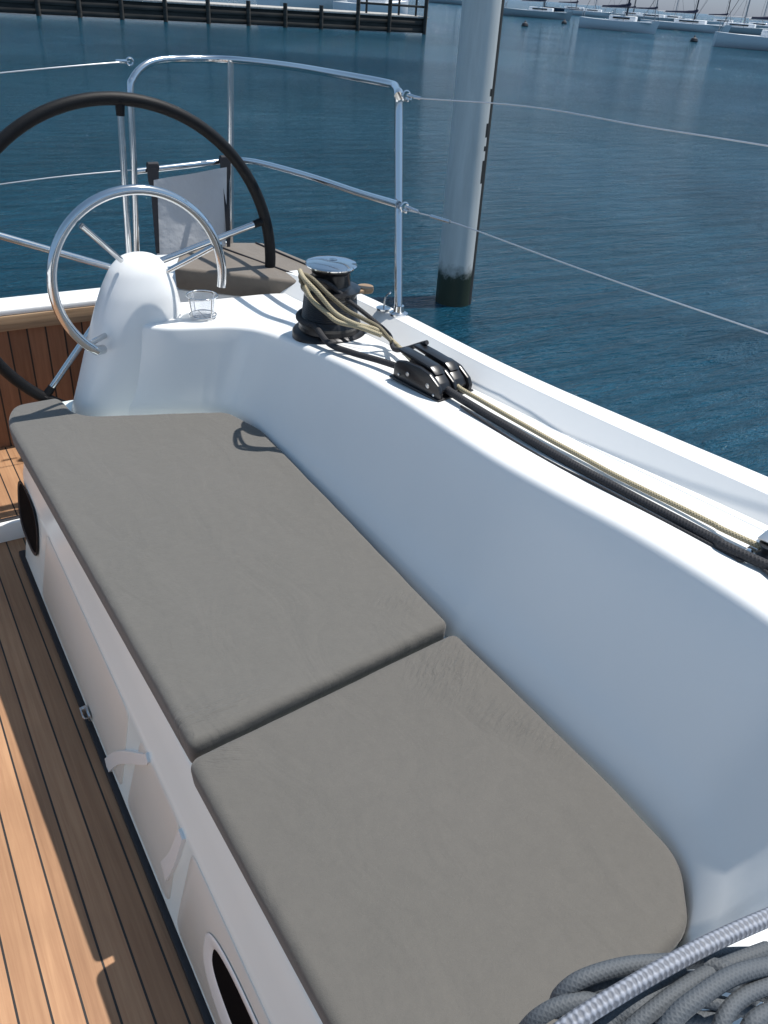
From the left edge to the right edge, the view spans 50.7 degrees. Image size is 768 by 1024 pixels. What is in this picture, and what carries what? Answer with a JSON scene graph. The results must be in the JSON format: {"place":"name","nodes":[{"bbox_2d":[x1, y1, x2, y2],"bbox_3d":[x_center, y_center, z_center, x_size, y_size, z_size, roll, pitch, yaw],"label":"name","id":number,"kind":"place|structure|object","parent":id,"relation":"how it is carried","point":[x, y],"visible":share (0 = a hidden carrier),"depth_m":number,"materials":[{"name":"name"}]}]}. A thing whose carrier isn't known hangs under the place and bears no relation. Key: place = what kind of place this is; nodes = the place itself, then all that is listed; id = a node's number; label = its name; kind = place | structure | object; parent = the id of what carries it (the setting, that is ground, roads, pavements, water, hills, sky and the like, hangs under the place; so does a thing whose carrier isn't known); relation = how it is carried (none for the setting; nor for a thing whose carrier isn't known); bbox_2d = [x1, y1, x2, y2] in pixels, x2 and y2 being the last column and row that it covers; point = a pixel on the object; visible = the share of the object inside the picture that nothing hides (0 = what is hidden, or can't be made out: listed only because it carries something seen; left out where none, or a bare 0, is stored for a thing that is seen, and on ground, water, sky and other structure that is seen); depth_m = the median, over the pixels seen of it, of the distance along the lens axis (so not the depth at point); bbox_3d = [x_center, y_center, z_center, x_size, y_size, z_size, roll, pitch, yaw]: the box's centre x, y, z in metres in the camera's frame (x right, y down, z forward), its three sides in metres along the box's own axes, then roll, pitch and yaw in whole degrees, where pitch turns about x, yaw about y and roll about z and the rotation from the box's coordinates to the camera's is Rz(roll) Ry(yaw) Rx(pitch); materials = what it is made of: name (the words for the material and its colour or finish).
{"place":"outdoors","nodes":[
{"label":"outdoors","id":0,"kind":"place"},
{"bbox_2d":[0,0,767,476],"bbox_3d":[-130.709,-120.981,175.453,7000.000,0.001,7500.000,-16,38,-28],"label":"sea","id":1,"kind":"structure","parent":0,"point":[676,216],"depth_m":11.72,"materials":[{"name":"liquid"}]},
{"bbox_2d":[0,0,428,34],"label":"dock","id":2,"kind":"object","parent":1,"relation":"in","point":[247,14],"visible":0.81,"depth_m":44.37,"materials":[{"name":"brown wood"}]},
{"bbox_2d":[256,0,346,8],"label":"motor boat","id":3,"kind":"object","parent":1,"relation":"on","point":[327,4],"visible":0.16,"depth_m":64.69,"materials":[{"name":"white"}]},
{"bbox_2d":[332,0,407,14],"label":"motor boat","id":4,"kind":"object","parent":1,"relation":"on","point":[350,5],"visible":0.25,"depth_m":65.57,"materials":[{"name":"white"}]},
{"bbox_2d":[0,55,767,1023],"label":"sailing yacht","id":5,"kind":"object","parent":1,"relation":"on","point":[618,645],"visible":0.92,"depth_m":1.96,"materials":[{"name":"white plastic"}]},
{"bbox_2d":[146,155,230,254],"bbox_3d":[-0.761,-1.218,3.218,0.343,0.358,0.056,-16,38,-28],"label":"cloth panel","id":6,"kind":"object","parent":5,"relation":"hanging from","point":[206,194],"visible":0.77,"depth_m":3.21,"materials":[{"name":"grey fabric"}]},
{"bbox_2d":[9,399,445,762],"bbox_3d":[-0.556,-0.004,2.338,0.725,0.102,1.700,-16,38,-28],"label":"seat cushion","id":7,"kind":"object","parent":5,"relation":"on","point":[244,578],"visible":0.96,"depth_m":2.05,"materials":[{"name":"grey fabric"}]},
{"bbox_2d":[175,242,311,295],"bbox_3d":[-0.516,-0.984,3.268,0.635,0.094,0.466,8,33,6],"label":"seat cushion","id":8,"kind":"object","parent":5,"relation":"on","point":[249,273],"visible":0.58,"depth_m":3.10,"materials":[{"name":"grey fabric"}]},
{"bbox_2d":[296,308,395,368],"bbox_3d":[-0.081,-0.510,2.437,0.162,0.059,0.665,-16,38,-28],"label":"black line","id":9,"kind":"object","parent":5,"relation":"on","point":[339,348],"visible":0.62,"depth_m":2.42,"materials":[{"name":"fabric"}]},
{"bbox_2d":[298,268,409,360],"bbox_3d":[-0.104,-0.600,2.411,0.226,0.177,0.552,-16,38,-28],"label":"beige line","id":10,"kind":"object","parent":5,"relation":"on","point":[372,328],"visible":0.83,"depth_m":2.40,"materials":[{"name":"fabric"}]},
{"bbox_2d":[299,274,428,352],"bbox_3d":[-0.060,-0.595,2.439,0.159,0.145,0.577,-18,39,-31],"label":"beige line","id":11,"kind":"object","parent":5,"relation":"hanging from","point":[355,306],"visible":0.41,"depth_m":2.48,"materials":[{"name":"fabric"}]},
{"bbox_2d":[191,636,686,1023],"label":"seat cushion","id":12,"kind":"object","parent":5,"relation":"on","point":[452,830],"visible":0.94,"depth_m":1.43,"materials":[{"name":"grey fabric"}]},
{"bbox_2d":[445,386,767,569],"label":"black line","id":13,"kind":"object","parent":5,"relation":"on","point":[722,544],"visible":0.99,"depth_m":1.77,"materials":[{"name":"fabric"}]},
{"bbox_2d":[457,384,760,548],"bbox_3d":[0.631,-0.022,1.724,0.065,0.040,1.446,-21,41,-34],"label":"beige line","id":14,"kind":"object","parent":5,"relation":"on","point":[690,512],"visible":0.99,"depth_m":1.81,"materials":[{"name":"fabric"}]},
{"bbox_2d":[460,405,767,574],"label":"black line","id":15,"kind":"object","parent":5,"relation":"on","point":[764,570],"visible":1,"depth_m":1.75,"materials":[{"name":"fabric"}]},
{"bbox_2d":[519,941,767,1023],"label":"coiled rope","id":16,"kind":"object","parent":5,"relation":"on","point":[688,993],"visible":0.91,"depth_m":0.78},
{"bbox_2d":[553,907,767,1023],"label":"braided rope","id":17,"kind":"object","parent":16,"relation":"on","point":[596,1007],"visible":1,"depth_m":0.78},
{"bbox_2d":[429,0,461,4],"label":"moored sailboat","id":18,"kind":"object","parent":1,"relation":"on","point":[457,2],"visible":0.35,"depth_m":200.89,"materials":[{"name":"grey"}]},
{"bbox_2d":[435,0,504,306],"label":"mooring pile","id":19,"kind":"object","parent":1,"relation":"in","point":[478,45],"visible":0.8,"depth_m":6.37,"materials":[{"name":"white"}]},
{"bbox_2d":[521,20,528,26],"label":"mooring buoy","id":20,"kind":"object","parent":1,"relation":"on","point":[525,24],"visible":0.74,"depth_m":79.64,"materials":[{"name":"black plastic"}]},
{"bbox_2d":[503,0,572,20],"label":"moored sailboat","id":21,"kind":"object","parent":1,"relation":"on","point":[541,12],"visible":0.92,"depth_m":120.93,"materials":[{"name":"grey"}]},
{"bbox_2d":[545,0,598,11],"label":"moored sailboat","id":22,"kind":"object","parent":1,"relation":"on","point":[571,8],"visible":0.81,"depth_m":198.80,"materials":[{"name":"white"}]},
{"bbox_2d":[564,0,614,17],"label":"moored sailboat","id":23,"kind":"object","parent":1,"relation":"on","point":[595,12],"visible":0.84,"depth_m":180.86,"materials":[{"name":"grey"}]},
{"bbox_2d":[578,0,659,33],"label":"moored sailboat","id":24,"kind":"object","parent":1,"relation":"on","point":[626,23],"visible":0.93,"depth_m":88.38,"materials":[{"name":"grey"}]},
{"bbox_2d":[604,0,653,15],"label":"moored sailboat","id":25,"kind":"object","parent":1,"relation":"on","point":[632,13],"visible":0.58,"depth_m":181.28,"materials":[{"name":"grey"}]},
{"bbox_2d":[611,2,684,21],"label":"moored sailboat","id":26,"kind":"object","parent":1,"relation":"on","point":[640,16],"visible":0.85,"depth_m":150.93,"materials":[{"name":"grey"}]},
{"bbox_2d":[644,0,695,19],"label":"moored sailboat","id":27,"kind":"object","parent":1,"relation":"on","point":[669,16],"visible":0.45,"depth_m":172.48,"materials":[{"name":"grey"}]},
{"bbox_2d":[640,0,731,32],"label":"moored sailboat","id":28,"kind":"object","parent":1,"relation":"on","point":[693,25],"visible":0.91,"depth_m":112.66,"materials":[{"name":"grey"}]},
{"bbox_2d":[690,35,697,41],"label":"mooring buoy","id":29,"kind":"object","parent":1,"relation":"on","point":[694,39],"visible":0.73,"depth_m":74.02,"materials":[{"name":"black plastic"}]},
{"bbox_2d":[696,0,747,24],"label":"moored sailboat","id":30,"kind":"object","parent":1,"relation":"on","point":[715,21],"visible":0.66,"depth_m":174.05,"materials":[{"name":"grey"}]},
{"bbox_2d":[693,0,767,35],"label":"moored sailboat","id":31,"kind":"object","parent":1,"relation":"on","point":[743,28],"visible":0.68,"depth_m":115.61,"materials":[{"name":"grey"}]},
{"bbox_2d":[712,0,767,50],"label":"moored sailboat","id":32,"kind":"object","parent":1,"relation":"on","point":[739,41],"visible":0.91,"depth_m":66.13,"materials":[{"name":"grey"}]},
{"bbox_2d":[728,1,767,27],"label":"moored sailboat","id":33,"kind":"object","parent":1,"relation":"on","point":[762,25],"visible":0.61,"depth_m":160.76,"materials":[{"name":"grey"}]},
{"bbox_2d":[547,0,767,17],"label":"sky","id":34,"kind":"structure","parent":0,"point":[756,7],"materials":[{"name":"white"}]}
]}

